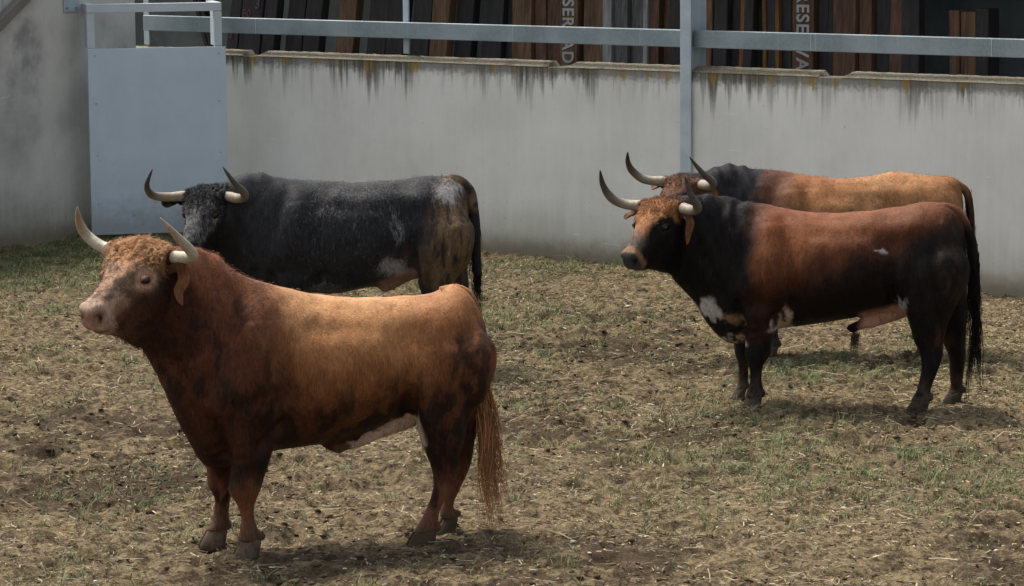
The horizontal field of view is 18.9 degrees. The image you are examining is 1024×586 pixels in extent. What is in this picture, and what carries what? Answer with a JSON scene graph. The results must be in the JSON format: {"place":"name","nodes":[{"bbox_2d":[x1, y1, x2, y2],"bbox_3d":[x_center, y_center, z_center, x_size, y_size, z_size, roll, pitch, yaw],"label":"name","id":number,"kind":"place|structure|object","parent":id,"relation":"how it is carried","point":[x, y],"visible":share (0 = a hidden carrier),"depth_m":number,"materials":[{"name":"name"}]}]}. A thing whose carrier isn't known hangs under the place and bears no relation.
{"place":"outdoors","nodes":[
{"label":"outdoors","id":0,"kind":"place"},
{"bbox_2d":[0,232,1023,585],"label":"ground","id":1,"kind":"structure","parent":0,"point":[392,474],"depth_m":17.86,"materials":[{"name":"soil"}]},
{"bbox_2d":[0,0,135,246],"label":"tall concrete wall","id":2,"kind":"structure","parent":1,"relation":"on","point":[44,161],"depth_m":29.41,"materials":[{"name":"grey concrete"}]},
{"bbox_2d":[0,0,30,31],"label":"steel brace","id":3,"kind":"object","parent":2,"relation":"attached to","point":[11,11],"depth_m":28.81,"materials":[{"name":"grey paint"}]},
{"bbox_2d":[63,0,78,11],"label":"wall bracket","id":4,"kind":"object","parent":2,"relation":"attached to","point":[70,5],"depth_m":29.54,"materials":[{"name":"grey paint"}]},
{"bbox_2d":[82,0,227,234],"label":"metal gate","id":5,"kind":"structure","parent":2,"relation":"attached to","point":[161,113],"depth_m":29.64,"materials":[{"name":"blue paint"}]},
{"bbox_2d":[193,0,208,46],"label":"timber beam","id":6,"kind":"structure","parent":1,"relation":"on","point":[203,34],"depth_m":32.04,"materials":[{"name":"black wood"}]},
{"bbox_2d":[197,0,214,46],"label":"timber beam","id":7,"kind":"structure","parent":1,"relation":"on","point":[205,13],"depth_m":31.91,"materials":[{"name":"black wood"}]},
{"bbox_2d":[226,0,242,48],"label":"timber beam","id":8,"kind":"structure","parent":1,"relation":"on","point":[233,38],"depth_m":31.37,"materials":[{"name":"black wood"}]},
{"bbox_2d":[238,0,265,54],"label":"timber beam","id":9,"kind":"structure","parent":1,"relation":"on","point":[253,9],"depth_m":31.17,"materials":[{"name":"black wood"}]},
{"bbox_2d":[261,0,284,53],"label":"timber beam","id":10,"kind":"structure","parent":1,"relation":"on","point":[273,9],"depth_m":31.05,"materials":[{"name":"black wood"}]},
{"bbox_2d":[75,206,516,558],"bbox_3d":[-1.089,0.571,15.783,2.361,2.126,0.781,-3,8,-17],"label":"bull","id":11,"kind":"object","parent":1,"relation":"on","point":[252,374],"visible":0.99,"depth_m":15.55,"materials":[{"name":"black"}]},
{"bbox_2d":[285,0,306,51],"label":"timber beam","id":12,"kind":"structure","parent":1,"relation":"on","point":[297,9],"depth_m":30.95,"materials":[{"name":"black wood"}]},
{"bbox_2d":[144,166,484,311],"bbox_3d":[-1.365,-0.177,21.492,2.364,1.512,0.835,-1,8,-3],"label":"bull","id":13,"kind":"object","parent":1,"relation":"on","point":[323,237],"visible":0.89,"depth_m":21.29,"materials":[{"name":"black"}]},
{"bbox_2d":[302,0,329,52],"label":"timber beam","id":14,"kind":"structure","parent":1,"relation":"on","point":[317,9],"depth_m":30.70,"materials":[{"name":"black wood"}]},
{"bbox_2d":[335,0,363,53],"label":"timber beam","id":15,"kind":"structure","parent":1,"relation":"on","point":[351,10],"depth_m":30.50,"materials":[{"name":"brown wood"}]},
{"bbox_2d":[366,0,389,54],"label":"timber beam","id":16,"kind":"structure","parent":1,"relation":"on","point":[379,10],"depth_m":30.23,"materials":[{"name":"black wood"}]},
{"bbox_2d":[385,0,412,54],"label":"timber beam","id":17,"kind":"structure","parent":1,"relation":"on","point":[394,46],"depth_m":30.05,"materials":[{"name":"black wood"}]},
{"bbox_2d":[410,0,432,55],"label":"timber beam","id":18,"kind":"structure","parent":1,"relation":"on","point":[423,9],"depth_m":29.90,"materials":[{"name":"black wood"}]},
{"bbox_2d":[429,0,456,56],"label":"timber beam","id":19,"kind":"structure","parent":1,"relation":"on","point":[443,11],"depth_m":29.70,"materials":[{"name":"brown wood"}]},
{"bbox_2d":[454,0,480,57],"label":"timber beam","id":20,"kind":"structure","parent":1,"relation":"on","point":[468,11],"depth_m":29.67,"materials":[{"name":"black wood"}]},
{"bbox_2d":[481,0,508,58],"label":"timber beam","id":21,"kind":"structure","parent":1,"relation":"on","point":[495,11],"depth_m":29.40,"materials":[{"name":"black wood"}]},
{"bbox_2d":[505,0,512,58],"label":"timber beam","id":22,"kind":"structure","parent":1,"relation":"on","point":[508,54],"depth_m":29.36,"materials":[{"name":"black wood"}]},
{"bbox_2d":[0,233,1023,585],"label":"straw chaff","id":23,"kind":"object","parent":1,"relation":"on","point":[974,387],"visible":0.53,"depth_m":18.21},
{"bbox_2d":[0,233,1023,585],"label":"weeds","id":24,"kind":"object","parent":1,"relation":"on","point":[564,405],"visible":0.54,"depth_m":18.94,"materials":[{"name":"green plant"}]},
{"bbox_2d":[1,263,1022,584],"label":"pale stones","id":25,"kind":"object","parent":1,"relation":"on","point":[555,417],"visible":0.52,"depth_m":18.43,"materials":[{"name":"grey stone"}]},
{"bbox_2d":[0,236,1023,585],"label":"straw","id":26,"kind":"object","parent":1,"relation":"on","point":[590,450],"visible":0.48,"depth_m":18.22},
{"bbox_2d":[0,233,1023,585],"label":"dirt clods","id":27,"kind":"object","parent":1,"relation":"on","point":[544,565],"visible":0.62,"depth_m":18.23,"materials":[{"name":"brown soil"}]},
{"bbox_2d":[512,0,535,59],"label":"timber beam","id":28,"kind":"structure","parent":1,"relation":"on","point":[523,12],"depth_m":29.15,"materials":[{"name":"brown wood"}]},
{"bbox_2d":[535,0,547,59],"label":"timber beam","id":29,"kind":"structure","parent":1,"relation":"on","point":[541,12],"depth_m":29.08,"materials":[{"name":"brown wood"}]},
{"bbox_2d":[548,0,560,64],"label":"timber beam","id":30,"kind":"structure","parent":1,"relation":"on","point":[554,12],"depth_m":29.00,"materials":[{"name":"brown wood"}]},
{"bbox_2d":[560,0,583,65],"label":"timber beam","id":31,"kind":"structure","parent":1,"relation":"on","point":[572,13],"depth_m":28.82,"materials":[{"name":"white paint"}]},
{"bbox_2d":[135,0,1023,76],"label":"open shed","id":32,"kind":"structure","parent":1,"relation":"on","point":[1011,18],"depth_m":29.53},
{"bbox_2d":[136,46,1023,297],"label":"concrete wall","id":33,"kind":"structure","parent":1,"relation":"on","point":[528,150],"depth_m":27.65,"materials":[{"name":"grey concrete"}]},
{"bbox_2d":[143,0,149,44],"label":"steel post","id":34,"kind":"object","parent":33,"relation":"on","point":[146,37],"visible":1,"depth_m":30.88,"materials":[{"name":"grey paint"}]},
{"bbox_2d":[403,0,409,53],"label":"steel post","id":35,"kind":"object","parent":33,"relation":"on","point":[406,46],"visible":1,"depth_m":28.89,"materials":[{"name":"grey paint"}]},
{"bbox_2d":[584,0,602,61],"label":"timber beam","id":36,"kind":"structure","parent":1,"relation":"on","point":[593,13],"depth_m":28.68,"materials":[{"name":"brown wood"}]},
{"bbox_2d":[603,0,613,62],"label":"timber beam","id":37,"kind":"structure","parent":1,"relation":"on","point":[608,22],"depth_m":28.53,"materials":[{"name":"grey wood"}]},
{"bbox_2d":[614,0,631,62],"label":"timber beam","id":38,"kind":"structure","parent":1,"relation":"on","point":[622,16],"depth_m":28.48,"materials":[{"name":"grey wood"}]},
{"bbox_2d":[631,0,642,63],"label":"timber beam","id":39,"kind":"structure","parent":1,"relation":"on","point":[637,22],"depth_m":28.43,"materials":[{"name":"grey wood"}]},
{"bbox_2d":[643,0,649,63],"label":"timber beam","id":40,"kind":"structure","parent":1,"relation":"on","point":[646,22],"depth_m":28.32,"materials":[{"name":"grey wood"}]},
{"bbox_2d":[649,0,664,63],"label":"timber beam","id":41,"kind":"structure","parent":1,"relation":"on","point":[657,8],"depth_m":28.30,"materials":[{"name":"brown wood"}]},
{"bbox_2d":[663,0,669,64],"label":"timber beam","id":42,"kind":"structure","parent":1,"relation":"on","point":[666,26],"depth_m":28.30,"materials":[{"name":"brown wood"}]},
{"bbox_2d":[668,0,679,64],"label":"timber beam","id":43,"kind":"structure","parent":1,"relation":"on","point":[674,23],"depth_m":28.09,"materials":[{"name":"black wood"}]},
{"bbox_2d":[680,0,705,172],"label":"steel post","id":44,"kind":"object","parent":1,"relation":"on","point":[692,15],"visible":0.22,"depth_m":26.92,"materials":[{"name":"grey paint"}]},
{"bbox_2d":[143,15,679,46],"bbox_3d":[-1.053,-2.471,28.877,6.534,0.152,0.082,5,9,36],"label":"steel rail","id":45,"kind":"object","parent":44,"relation":"attached to","point":[530,33],"visible":1,"depth_m":28.65,"materials":[{"name":"grey paint"}]},
{"bbox_2d":[694,30,1023,57],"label":"steel rail","id":46,"kind":"object","parent":44,"relation":"attached to","point":[923,45],"visible":1,"depth_m":25.89,"materials":[{"name":"grey paint"}]},
{"bbox_2d":[706,0,714,65],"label":"timber beam","id":47,"kind":"structure","parent":1,"relation":"on","point":[710,10],"depth_m":27.91,"materials":[{"name":"brown wood"}]},
{"bbox_2d":[713,0,732,66],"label":"timber beam","id":48,"kind":"structure","parent":1,"relation":"on","point":[723,17],"depth_m":27.84,"materials":[{"name":"black wood"}]},
{"bbox_2d":[731,0,740,66],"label":"timber beam","id":49,"kind":"structure","parent":1,"relation":"on","point":[736,27],"depth_m":27.82,"materials":[{"name":"black wood"}]},
{"bbox_2d":[739,0,744,66],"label":"timber beam","id":50,"kind":"structure","parent":1,"relation":"on","point":[742,24],"depth_m":27.70,"materials":[{"name":"brown wood"}]},
{"bbox_2d":[743,0,759,67],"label":"timber beam","id":51,"kind":"structure","parent":1,"relation":"on","point":[750,58],"depth_m":27.66,"materials":[{"name":"black wood"}]},
{"bbox_2d":[762,0,767,67],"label":"timber beam","id":52,"kind":"structure","parent":1,"relation":"on","point":[764,14],"depth_m":27.56,"materials":[{"name":"brown wood"}]},
{"bbox_2d":[767,0,774,67],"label":"timber beam","id":53,"kind":"structure","parent":1,"relation":"on","point":[770,28],"depth_m":27.54,"materials":[{"name":"black wood"}]},
{"bbox_2d":[775,0,781,68],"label":"timber beam","id":54,"kind":"structure","parent":1,"relation":"on","point":[778,28],"depth_m":27.48,"materials":[{"name":"brown wood"}]},
{"bbox_2d":[782,0,792,68],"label":"timber beam","id":55,"kind":"structure","parent":1,"relation":"on","point":[787,20],"depth_m":27.47,"materials":[{"name":"black wood"}]},
{"bbox_2d":[599,170,984,414],"bbox_3d":[1.810,0.029,19.877,2.487,1.660,0.895,1,8,9],"label":"bull","id":56,"kind":"object","parent":1,"relation":"on","point":[750,278],"visible":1,"depth_m":19.68,"materials":[{"name":"black"}]},
{"bbox_2d":[625,152,974,360],"bbox_3d":[2.079,-0.276,22.062,2.523,1.509,0.852,-1,8,-2],"label":"bull","id":57,"kind":"object","parent":1,"relation":"on","point":[798,192],"visible":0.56,"depth_m":21.85,"materials":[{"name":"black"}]},
{"bbox_2d":[792,0,818,69],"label":"timber beam","id":58,"kind":"structure","parent":1,"relation":"on","point":[805,16],"depth_m":27.34,"materials":[{"name":"white paint"}]},
{"bbox_2d":[818,0,828,72],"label":"timber beam","id":59,"kind":"structure","parent":1,"relation":"on","point":[823,5],"depth_m":27.29,"materials":[{"name":"brown wood"}]},
{"bbox_2d":[828,0,833,75],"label":"timber beam","id":60,"kind":"structure","parent":1,"relation":"on","point":[830,31],"depth_m":27.22,"materials":[{"name":"brown wood"}]},
{"bbox_2d":[833,0,858,75],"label":"timber beam","id":61,"kind":"structure","parent":1,"relation":"on","point":[846,17],"depth_m":27.00,"materials":[{"name":"brown wood"}]},
{"bbox_2d":[859,0,875,71],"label":"timber beam","id":62,"kind":"structure","parent":1,"relation":"on","point":[867,23],"depth_m":26.93,"materials":[{"name":"brown wood"}]},
{"bbox_2d":[876,0,890,71],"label":"timber beam","id":63,"kind":"structure","parent":1,"relation":"on","point":[883,8],"depth_m":26.90,"materials":[{"name":"wood"}]},
{"bbox_2d":[890,0,901,72],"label":"timber beam","id":64,"kind":"structure","parent":1,"relation":"on","point":[896,29],"depth_m":26.80,"materials":[{"name":"brown wood"}]},
{"bbox_2d":[902,0,924,73],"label":"timber beam","id":65,"kind":"structure","parent":1,"relation":"on","point":[913,17],"depth_m":26.69,"materials":[{"name":"grey wood"}]},
{"bbox_2d":[949,10,969,74],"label":"timber beam","id":66,"kind":"structure","parent":1,"relation":"on","point":[955,31],"depth_m":26.42,"materials":[{"name":"brown wood"}]},
{"bbox_2d":[961,11,975,74],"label":"timber beam","id":67,"kind":"structure","parent":1,"relation":"on","point":[968,29],"depth_m":26.37,"materials":[{"name":"brown wood"}]},
{"bbox_2d":[976,8,998,75],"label":"timber beam","id":68,"kind":"structure","parent":1,"relation":"on","point":[987,22],"depth_m":26.29,"materials":[{"name":"grey wood"}]}
]}

